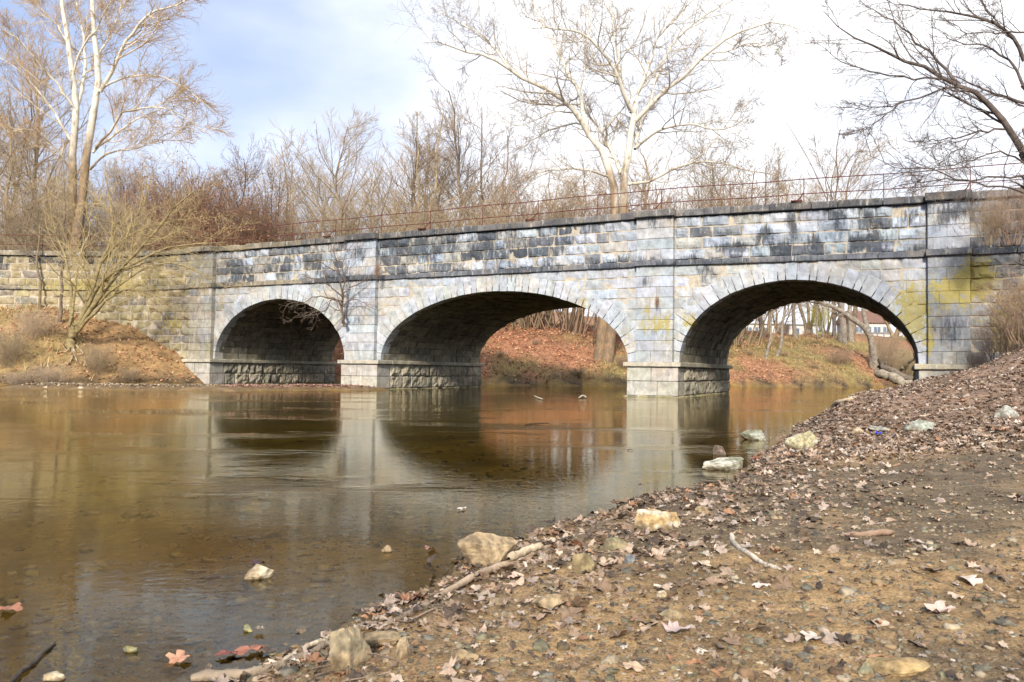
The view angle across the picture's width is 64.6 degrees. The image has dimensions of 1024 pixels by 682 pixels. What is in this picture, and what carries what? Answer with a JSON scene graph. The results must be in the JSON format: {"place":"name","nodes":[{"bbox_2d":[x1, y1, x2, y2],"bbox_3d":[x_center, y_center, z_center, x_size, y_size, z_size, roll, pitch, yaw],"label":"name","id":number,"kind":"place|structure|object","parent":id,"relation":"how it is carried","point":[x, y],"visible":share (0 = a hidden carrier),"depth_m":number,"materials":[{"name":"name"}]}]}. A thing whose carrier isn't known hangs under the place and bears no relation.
{"place":"outdoors","nodes":[
{"label":"outdoors","id":0,"kind":"place"},
{"bbox_2d":[14,381,374,388],"bbox_3d":[-12.963,1.918,34.423,14.704,0.293,3.967,2,-2,-20],"label":"bar debris","id":1,"kind":"object","parent":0,"point":[203,384],"visible":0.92,"depth_m":33.42,"materials":[{"name":"brown plant"}]},
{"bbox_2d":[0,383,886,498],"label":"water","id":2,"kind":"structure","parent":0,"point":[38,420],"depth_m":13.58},
{"bbox_2d":[8,641,55,681],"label":"driftwood","id":3,"kind":"object","parent":2,"relation":"on","point":[18,674],"visible":1,"depth_m":2.58,"materials":[{"name":"wood"}]},
{"bbox_2d":[165,650,191,665],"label":"fallen leaf","id":4,"kind":"object","parent":2,"relation":"on","point":[180,656],"visible":1,"depth_m":2.67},
{"bbox_2d":[191,640,329,681],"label":"driftwood","id":5,"kind":"object","parent":2,"relation":"on","point":[204,675],"visible":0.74,"depth_m":2.50,"materials":[{"name":"wood"}]},
{"bbox_2d":[0,304,1023,681],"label":"ground","id":6,"kind":"structure","parent":0,"point":[120,576],"depth_m":4.67,"materials":[{"name":"soil"}]},
{"bbox_2d":[0,319,42,367],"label":"bramble","id":7,"kind":"object","parent":6,"relation":"on","point":[16,352],"visible":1,"depth_m":38.37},
{"bbox_2d":[0,129,62,308],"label":"slender tree","id":8,"kind":"object","parent":6,"relation":"on","point":[38,247],"visible":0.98,"depth_m":45.67,"materials":[{"name":"brown plant"}]},
{"bbox_2d":[0,22,67,246],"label":"bare tree","id":9,"kind":"object","parent":6,"relation":"on","point":[18,139],"visible":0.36,"depth_m":53.06,"materials":[{"name":"brown plant"}]},
{"bbox_2d":[8,305,65,338],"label":"bramble","id":10,"kind":"object","parent":6,"relation":"on","point":[32,322],"visible":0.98,"depth_m":40.45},
{"bbox_2d":[19,361,75,382],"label":"bramble","id":11,"kind":"object","parent":6,"relation":"on","point":[46,379],"visible":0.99,"depth_m":37.29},
{"bbox_2d":[0,168,101,250],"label":"shrub","id":12,"kind":"object","parent":6,"relation":"on","point":[2,247],"visible":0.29,"depth_m":48.97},
{"bbox_2d":[0,126,108,250],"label":"bare tree","id":13,"kind":"object","parent":6,"relation":"on","point":[43,183],"visible":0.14,"depth_m":65.15,"materials":[{"name":"brown plant"}]},
{"bbox_2d":[0,176,110,250],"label":"shrub","id":14,"kind":"object","parent":6,"relation":"on","point":[41,216],"visible":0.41,"depth_m":48.85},
{"bbox_2d":[0,30,116,236],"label":"bare tree","id":15,"kind":"object","parent":6,"relation":"on","point":[34,148],"visible":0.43,"depth_m":55.67,"materials":[{"name":"brown plant"}]},
{"bbox_2d":[29,150,87,323],"bbox_3d":[-24.463,-5.595,43.704,2.632,9.802,3.460,1,-2,0],"label":"slender tree","id":16,"kind":"object","parent":6,"relation":"on","point":[59,321],"visible":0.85,"depth_m":43.69,"materials":[{"name":"brown plant"}]},
{"bbox_2d":[0,83,118,249],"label":"bare tree","id":17,"kind":"object","parent":6,"relation":"on","point":[11,170],"visible":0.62,"depth_m":50.77,"materials":[{"name":"brown plant"}]},
{"bbox_2d":[55,164,138,237],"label":"bare tree","id":18,"kind":"object","parent":6,"relation":"on","point":[102,188],"visible":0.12,"depth_m":78.08,"materials":[{"name":"brown plant"}]},
{"bbox_2d":[71,341,122,373],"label":"bramble","id":19,"kind":"object","parent":6,"relation":"on","point":[103,360],"visible":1,"depth_m":39.87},
{"bbox_2d":[0,0,236,250],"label":"sycamore tree","id":20,"kind":"object","parent":6,"relation":"on","point":[75,105],"visible":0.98,"depth_m":49.45,"materials":[{"name":"beige plant"}]},
{"bbox_2d":[85,158,152,250],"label":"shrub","id":21,"kind":"object","parent":6,"relation":"on","point":[115,183],"visible":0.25,"depth_m":64.34,"materials":[{"name":"brown plant"}]},
{"bbox_2d":[35,170,208,250],"bbox_3d":[-25.611,-6.273,52.539,11.068,8.781,9.504,2,-2,-23],"label":"shrub","id":22,"kind":"object","parent":6,"relation":"on","point":[101,234],"visible":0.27,"depth_m":51.85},
{"bbox_2d":[87,158,161,242],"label":"bare tree","id":23,"kind":"object","parent":6,"relation":"on","point":[119,189],"visible":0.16,"depth_m":69.93,"materials":[{"name":"brown plant"}]},
{"bbox_2d":[28,142,263,349],"bbox_3d":[-18.921,-5.215,41.476,14.347,11.632,6.566,0,-2,26],"label":"leaning tree","id":24,"kind":"object","parent":6,"relation":"on","point":[91,303],"visible":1,"depth_m":41.08,"materials":[{"name":"brown plant"}]},
{"bbox_2d":[95,167,201,249],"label":"shrub","id":25,"kind":"object","parent":6,"relation":"on","point":[131,205],"visible":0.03,"depth_m":57.85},
{"bbox_2d":[91,160,231,249],"bbox_3d":[-24.860,-7.403,57.519,10.158,10.853,11.979,2,-2,-24],"label":"shrub","id":26,"kind":"object","parent":6,"relation":"on","point":[158,210],"visible":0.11,"depth_m":56.95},
{"bbox_2d":[127,161,248,245],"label":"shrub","id":27,"kind":"object","parent":6,"relation":"on","point":[217,173],"visible":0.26,"depth_m":58.11,"materials":[{"name":"brown plant"}]},
{"bbox_2d":[95,139,282,249],"bbox_3d":[-21.391,-7.725,57.322,11.370,12.148,13.409,-1,-2,32],"label":"shrub","id":28,"kind":"object","parent":6,"relation":"on","point":[178,191],"visible":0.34,"depth_m":55.35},
{"bbox_2d":[137,155,290,248],"bbox_3d":[-21.880,-7.182,57.123,11.244,12.013,13.260,0,-2,23],"label":"shrub","id":29,"kind":"object","parent":6,"relation":"on","point":[203,229],"visible":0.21,"depth_m":55.92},
{"bbox_2d":[163,166,319,246],"bbox_3d":[-18.360,-6.453,57.579,10.124,10.817,11.939,0,-2,13],"label":"shrub","id":30,"kind":"object","parent":6,"relation":"on","point":[241,230],"visible":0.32,"depth_m":55.40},
{"bbox_2d":[206,134,281,242],"bbox_3d":[-19.242,-8.428,59.967,6.777,13.631,8.254,1,-2,-19],"label":"bare tree","id":31,"kind":"object","parent":6,"relation":"on","point":[237,175],"visible":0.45,"depth_m":59.14,"materials":[{"name":"brown plant"}]},
{"bbox_2d":[184,180,325,248],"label":"shrub","id":32,"kind":"object","parent":6,"relation":"on","point":[277,223],"visible":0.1,"depth_m":58.08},
{"bbox_2d":[240,564,273,589],"bbox_3d":[-1.179,1.087,3.731,0.150,0.117,0.079,1,-2,0],"label":"rock","id":33,"kind":"object","parent":6,"relation":"on","point":[257,576],"visible":1,"depth_m":3.72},
{"bbox_2d":[221,144,314,240],"bbox_3d":[-18.452,-8.376,63.055,6.502,13.885,9.490,0,-2,8],"label":"bare tree","id":34,"kind":"object","parent":6,"relation":"on","point":[282,191],"visible":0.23,"depth_m":61.36,"materials":[{"name":"brown plant"}]},
{"bbox_2d":[228,129,327,240],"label":"bare tree","id":35,"kind":"object","parent":6,"relation":"on","point":[297,179],"visible":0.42,"depth_m":66.15,"materials":[{"name":"brown plant"}]},
{"bbox_2d":[228,180,387,242],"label":"shrub","id":36,"kind":"object","parent":6,"relation":"on","point":[308,226],"visible":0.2,"depth_m":58.24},
{"bbox_2d":[283,151,366,239],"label":"bare tree","id":37,"kind":"object","parent":6,"relation":"on","point":[319,188],"visible":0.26,"depth_m":69.87,"materials":[{"name":"brown plant"}]},
{"bbox_2d":[263,164,397,238],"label":"bare tree","id":38,"kind":"object","parent":6,"relation":"on","point":[348,178],"visible":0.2,"depth_m":86.48,"materials":[{"name":"brown plant"}]},
{"bbox_2d":[255,104,413,238],"bbox_3d":[-12.238,-9.867,62.074,16.256,18.183,12.816,2,-3,-37],"label":"bare tree","id":39,"kind":"object","parent":6,"relation":"on","point":[345,141],"visible":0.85,"depth_m":60.34,"materials":[{"name":"brown plant"}]},
{"bbox_2d":[329,626,371,672],"bbox_3d":[-0.499,0.985,2.505,0.140,0.206,0.067,2,-2,-29],"label":"rock","id":40,"kind":"object","parent":6,"relation":"on","point":[350,647],"visible":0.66,"depth_m":2.48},
{"bbox_2d":[304,154,420,236],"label":"bare tree","id":41,"kind":"object","parent":6,"relation":"on","point":[378,196],"visible":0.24,"depth_m":68.61,"materials":[{"name":"brown plant"}]},
{"bbox_2d":[0,442,738,681],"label":"creek stones","id":42,"kind":"object","parent":6,"relation":"on","point":[9,599],"visible":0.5,"depth_m":4.85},
{"bbox_2d":[43,671,65,681],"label":"rock","id":43,"kind":"object","parent":42,"relation":"on","point":[55,676],"visible":1,"depth_m":2.49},
{"bbox_2d":[364,631,400,647],"bbox_3d":[-0.435,1.011,2.722,0.122,0.062,0.060,1,-2,1],"label":"rock","id":44,"kind":"object","parent":6,"relation":"on","point":[372,639],"visible":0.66,"depth_m":2.71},
{"bbox_2d":[302,178,468,239],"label":"shrub","id":45,"kind":"object","parent":6,"relation":"on","point":[408,228],"visible":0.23,"depth_m":58.83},
{"bbox_2d":[396,636,409,658],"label":"rock","id":46,"kind":"object","parent":6,"relation":"on","point":[403,650],"visible":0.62,"depth_m":2.50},
{"bbox_2d":[343,132,463,232],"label":"bare tree","id":47,"kind":"object","parent":6,"relation":"on","point":[405,183],"visible":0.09,"depth_m":91.59,"materials":[{"name":"brown plant"}]},
{"bbox_2d":[295,87,513,232],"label":"bare tree","id":48,"kind":"object","parent":6,"relation":"on","point":[436,164],"visible":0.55,"depth_m":76.72,"materials":[{"name":"brown plant"}]},
{"bbox_2d":[378,600,430,626],"bbox_3d":[-0.399,1.043,3.095,0.044,0.044,0.296,-1,-2,31],"label":"driftwood","id":49,"kind":"object","parent":6,"relation":"on","point":[409,613],"visible":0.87,"depth_m":3.08,"materials":[{"name":"wood"}]},
{"bbox_2d":[347,112,471,232],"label":"bare tree","id":50,"kind":"object","parent":6,"relation":"on","point":[414,179],"visible":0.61,"depth_m":79.35,"materials":[{"name":"brown plant"}]},
{"bbox_2d":[0,305,893,385],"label":"leaf litter","id":51,"kind":"object","parent":6,"relation":"on","point":[499,336],"visible":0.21,"depth_m":59.22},
{"bbox_2d":[390,141,503,228],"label":"bare tree","id":52,"kind":"object","parent":6,"relation":"on","point":[449,180],"visible":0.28,"depth_m":82.98,"materials":[{"name":"brown plant"}]},
{"bbox_2d":[360,172,541,232],"bbox_3d":[-5.934,-6.798,62.033,18.259,12.072,15.678,0,-2,7],"label":"shrub","id":53,"kind":"object","parent":6,"relation":"on","point":[476,215],"visible":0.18,"depth_m":60.13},
{"bbox_2d":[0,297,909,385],"bbox_3d":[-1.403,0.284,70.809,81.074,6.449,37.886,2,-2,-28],"label":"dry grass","id":54,"kind":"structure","parent":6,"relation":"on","point":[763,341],"depth_m":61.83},
{"bbox_2d":[392,84,533,227],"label":"bare tree","id":55,"kind":"object","parent":6,"relation":"on","point":[457,136],"visible":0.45,"depth_m":80.81,"materials":[{"name":"brown plant"}]},
{"bbox_2d":[450,648,478,661],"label":"rock","id":56,"kind":"object","parent":6,"relation":"on","point":[462,654],"visible":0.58,"depth_m":2.47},
{"bbox_2d":[457,532,517,566],"bbox_3d":[-0.122,1.083,4.042,0.314,0.266,0.223,1,-2,-11],"label":"rock","id":57,"kind":"object","parent":6,"relation":"on","point":[483,549],"visible":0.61,"depth_m":3.96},
{"bbox_2d":[421,158,559,227],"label":"bare tree","id":58,"kind":"object","parent":6,"relation":"on","point":[536,170],"visible":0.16,"depth_m":94.49,"materials":[{"name":"brown plant"}]},
{"bbox_2d":[438,545,550,597],"bbox_3d":[-0.069,1.068,3.818,0.068,0.045,1.042,0,-2,29],"label":"driftwood","id":59,"kind":"object","parent":6,"relation":"on","point":[464,581],"visible":0.74,"depth_m":3.69,"materials":[{"name":"wood"}]},
{"bbox_2d":[506,542,543,560],"bbox_3d":[0.065,1.048,4.035,0.052,0.052,0.334,0,-2,31],"label":"driftwood","id":60,"kind":"object","parent":59,"relation":"on","point":[520,553],"visible":1,"depth_m":4.00,"materials":[{"name":"wood"}]},
{"bbox_2d":[408,50,594,226],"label":"bare tree","id":61,"kind":"object","parent":6,"relation":"on","point":[483,151],"visible":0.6,"depth_m":80.51,"materials":[{"name":"brown plant"}]},
{"bbox_2d":[0,188,1023,400],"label":"stone bridge","id":62,"kind":"structure","parent":6,"relation":"on","point":[717,280],"depth_m":35.34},
{"bbox_2d":[279,225,381,328],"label":"scrub bush","id":63,"kind":"object","parent":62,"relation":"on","point":[342,295],"visible":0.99,"depth_m":38.17,"materials":[{"name":"brown plant"}]},
{"bbox_2d":[0,162,1021,250],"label":"iron railing","id":64,"kind":"object","parent":62,"relation":"on","point":[597,208],"visible":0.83,"depth_m":34.97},
{"bbox_2d":[952,192,1015,245],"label":"vine","id":65,"kind":"object","parent":62,"relation":"on","point":[986,220],"visible":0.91,"depth_m":25.45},
{"bbox_2d":[978,180,1023,245],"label":"vine","id":66,"kind":"object","parent":62,"relation":"on","point":[1008,224],"visible":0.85,"depth_m":25.28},
{"bbox_2d":[0,443,1023,681],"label":"pebbles","id":67,"kind":"object","parent":6,"relation":"on","point":[539,645],"visible":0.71,"depth_m":2.97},
{"bbox_2d":[446,150,599,322],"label":"bare tree","id":68,"kind":"object","parent":6,"relation":"on","point":[506,164],"visible":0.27,"depth_m":85.64,"materials":[{"name":"brown plant"}]},
{"bbox_2d":[447,170,610,328],"bbox_3d":[1.535,-7.427,65.766,16.666,12.833,19.410,0,-2,12],"label":"shrub","id":69,"kind":"object","parent":6,"relation":"on","point":[521,323],"visible":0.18,"depth_m":64.43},
{"bbox_2d":[531,594,562,608],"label":"rock","id":70,"kind":"object","parent":6,"relation":"on","point":[549,601],"visible":0.75,"depth_m":3.06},
{"bbox_2d":[509,171,590,322],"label":"bare tree","id":71,"kind":"object","parent":6,"relation":"on","point":[551,320],"visible":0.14,"depth_m":87.54,"materials":[{"name":"brown plant"}]},
{"bbox_2d":[256,405,846,681],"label":"twig debris","id":72,"kind":"object","parent":6,"relation":"on","point":[398,661],"visible":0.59,"depth_m":3.17,"materials":[{"name":"brown plant"}]},
{"bbox_2d":[457,163,665,335],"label":"shrub","id":73,"kind":"object","parent":6,"relation":"on","point":[577,316],"visible":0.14,"depth_m":65.14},
{"bbox_2d":[516,171,618,323],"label":"bare tree","id":74,"kind":"object","parent":6,"relation":"on","point":[580,215],"visible":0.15,"depth_m":93.66,"materials":[{"name":"brown plant"}]},
{"bbox_2d":[571,553,594,572],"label":"rock","id":75,"kind":"object","parent":6,"relation":"on","point":[582,562],"visible":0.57,"depth_m":3.61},
{"bbox_2d":[535,150,632,322],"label":"bare tree","id":76,"kind":"object","parent":6,"relation":"on","point":[589,165],"visible":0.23,"depth_m":89.44,"materials":[{"name":"brown plant"}]},
{"bbox_2d":[385,0,816,362],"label":"sycamore tree","id":77,"kind":"object","parent":6,"relation":"on","point":[604,349],"visible":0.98,"depth_m":58.22,"materials":[{"name":"white plant"}]},
{"bbox_2d":[551,151,650,216],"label":"bare tree","id":78,"kind":"object","parent":6,"relation":"on","point":[595,159],"visible":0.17,"depth_m":93.29,"materials":[{"name":"brown plant"}]},
{"bbox_2d":[601,537,627,551],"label":"rock","id":79,"kind":"object","parent":6,"relation":"on","point":[611,544],"visible":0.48,"depth_m":4.11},
{"bbox_2d":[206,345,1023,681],"bbox_3d":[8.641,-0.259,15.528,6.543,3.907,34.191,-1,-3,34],"label":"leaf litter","id":80,"kind":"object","parent":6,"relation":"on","point":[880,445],"visible":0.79,"depth_m":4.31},
{"bbox_2d":[586,119,724,213],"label":"bare tree","id":81,"kind":"object","parent":6,"relation":"on","point":[647,172],"visible":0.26,"depth_m":90.03,"materials":[{"name":"brown plant"}]},
{"bbox_2d":[634,509,679,530],"bbox_3d":[0.831,1.070,4.642,0.243,0.213,0.151,0,-2,30],"label":"rock","id":82,"kind":"object","parent":6,"relation":"on","point":[654,519],"visible":0.59,"depth_m":4.60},
{"bbox_2d":[628,157,745,208],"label":"bare tree","id":83,"kind":"object","parent":6,"relation":"on","point":[684,186],"visible":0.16,"depth_m":88.68,"materials":[{"name":"brown plant"}]},
{"bbox_2d":[616,143,796,212],"bbox_3d":[15.038,-7.541,67.782,19.516,14.848,18.847,2,-3,-37],"label":"shrub","id":84,"kind":"object","parent":6,"relation":"on","point":[674,204],"visible":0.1,"depth_m":64.63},
{"bbox_2d":[702,457,743,472],"bbox_3d":[2.143,1.288,8.226,0.468,0.212,0.213,1,-2,-9],"label":"rock","id":85,"kind":"object","parent":6,"relation":"on","point":[726,464],"visible":0.74,"depth_m":8.18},
{"bbox_2d":[663,133,787,208],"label":"bare tree","id":86,"kind":"object","parent":6,"relation":"on","point":[701,170],"visible":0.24,"depth_m":85.58,"materials":[{"name":"brown plant"}]},
{"bbox_2d":[635,136,832,345],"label":"shrub","id":87,"kind":"object","parent":6,"relation":"on","point":[741,336],"visible":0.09,"depth_m":68.47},
{"bbox_2d":[740,430,766,439],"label":"rock","id":88,"kind":"object","parent":6,"relation":"on","point":[753,435],"visible":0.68,"depth_m":11.89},
{"bbox_2d":[729,533,782,570],"bbox_3d":[1.106,0.987,3.813,0.071,0.058,0.941,1,-2,3],"label":"driftwood","id":89,"kind":"object","parent":6,"relation":"on","point":[754,557],"visible":0.95,"depth_m":3.69,"materials":[{"name":"wood"}]},
{"bbox_2d":[713,135,802,331],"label":"bare tree","id":90,"kind":"object","parent":6,"relation":"on","point":[770,176],"visible":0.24,"depth_m":79.34,"materials":[{"name":"brown plant"}]},
{"bbox_2d":[784,430,817,449],"bbox_3d":[3.594,1.298,10.076,0.416,0.375,0.204,1,-2,-17],"label":"rock","id":91,"kind":"object","parent":6,"relation":"on","point":[807,439],"visible":0.58,"depth_m":10.02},
{"bbox_2d":[761,147,852,333],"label":"bare tree","id":92,"kind":"object","parent":6,"relation":"on","point":[808,327],"visible":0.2,"depth_m":93.56,"materials":[{"name":"brown plant"}]},
{"bbox_2d":[804,305,831,331],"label":"shrub","id":93,"kind":"object","parent":6,"relation":"on","point":[819,320],"visible":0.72,"depth_m":92.11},
{"bbox_2d":[807,100,868,336],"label":"tree","id":94,"kind":"object","parent":6,"relation":"on","point":[837,167],"visible":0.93,"depth_m":85.09,"materials":[{"name":"brown plant"}]},
{"bbox_2d":[820,347,857,364],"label":"bramble","id":95,"kind":"object","parent":6,"relation":"on","point":[837,356],"visible":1,"depth_m":67.87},
{"bbox_2d":[772,127,909,334],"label":"bare tree","id":96,"kind":"object","parent":6,"relation":"on","point":[855,313],"visible":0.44,"depth_m":96.35,"materials":[{"name":"brown plant"}]},
{"bbox_2d":[804,301,878,369],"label":"forked tree","id":97,"kind":"object","parent":6,"relation":"on","point":[865,328],"visible":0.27,"depth_m":68.74,"materials":[{"name":"brown plant"}]},
{"bbox_2d":[836,302,847,343],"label":"tree trunk","id":98,"kind":"object","parent":6,"relation":"on","point":[842,335],"visible":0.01,"depth_m":77.47,"materials":[{"name":"brown plant"}]},
{"bbox_2d":[836,311,890,336],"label":"house","id":99,"kind":"structure","parent":6,"relation":"on","point":[876,323],"depth_m":130.22,"materials":[{"name":"white"}]},
{"bbox_2d":[840,529,893,536],"bbox_3d":[1.751,0.945,3.983,0.260,0.046,0.049,1,-2,2],"label":"driftwood","id":100,"kind":"object","parent":6,"relation":"on","point":[879,532],"visible":0.92,"depth_m":3.97,"materials":[{"name":"wood"}]},
{"bbox_2d":[867,330,907,365],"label":"shrub","id":101,"kind":"object","parent":6,"relation":"on","point":[886,351],"visible":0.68,"depth_m":69.48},
{"bbox_2d":[868,345,915,375],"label":"bramble","id":102,"kind":"object","parent":6,"relation":"on","point":[904,361],"visible":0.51,"depth_m":67.61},
{"bbox_2d":[874,369,911,384],"bbox_3d":[28.122,2.817,59.374,0.881,1.480,3.632,2,-2,-29],"label":"fallen log","id":103,"kind":"object","parent":6,"relation":"on","point":[893,378],"visible":0.66,"depth_m":59.38,"materials":[{"name":"wood"}]},
{"bbox_2d":[866,657,929,678],"bbox_3d":[1.043,0.880,2.194,0.167,0.055,0.136,1,-2,0],"label":"rock","id":104,"kind":"object","parent":6,"relation":"on","point":[898,667],"visible":0.91,"depth_m":2.15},
{"bbox_2d":[799,0,1023,271],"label":"overhanging tree","id":105,"kind":"object","parent":6,"relation":"on","point":[953,81],"visible":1,"depth_m":20.78,"materials":[{"name":"brown plant"}]},
{"bbox_2d":[903,420,934,430],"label":"rock","id":106,"kind":"object","parent":6,"relation":"on","point":[920,425],"visible":0.58,"depth_m":11.48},
{"bbox_2d":[924,600,954,611],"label":"fallen leaf","id":107,"kind":"object","parent":6,"relation":"on","point":[939,605],"visible":1,"depth_m":2.66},
{"bbox_2d":[959,345,989,369],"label":"bramble","id":108,"kind":"object","parent":6,"relation":"on","point":[975,363],"visible":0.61,"depth_m":25.53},
{"bbox_2d":[963,261,1023,344],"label":"bramble","id":109,"kind":"object","parent":6,"relation":"on","point":[1012,310],"visible":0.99,"depth_m":22.61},
{"bbox_2d":[963,315,1023,363],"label":"bramble","id":110,"kind":"object","parent":6,"relation":"on","point":[991,348],"visible":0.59,"depth_m":24.57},
{"bbox_2d":[965,293,1023,353],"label":"bramble","id":111,"kind":"object","parent":6,"relation":"on","point":[1009,348],"visible":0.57,"depth_m":23.57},
{"bbox_2d":[994,405,1018,417],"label":"rock","id":112,"kind":"object","parent":6,"relation":"on","point":[1005,410],"visible":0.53,"depth_m":12.09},
{"bbox_2d":[0,0,1023,335],"label":"sky","id":113,"kind":"structure","parent":0,"point":[288,61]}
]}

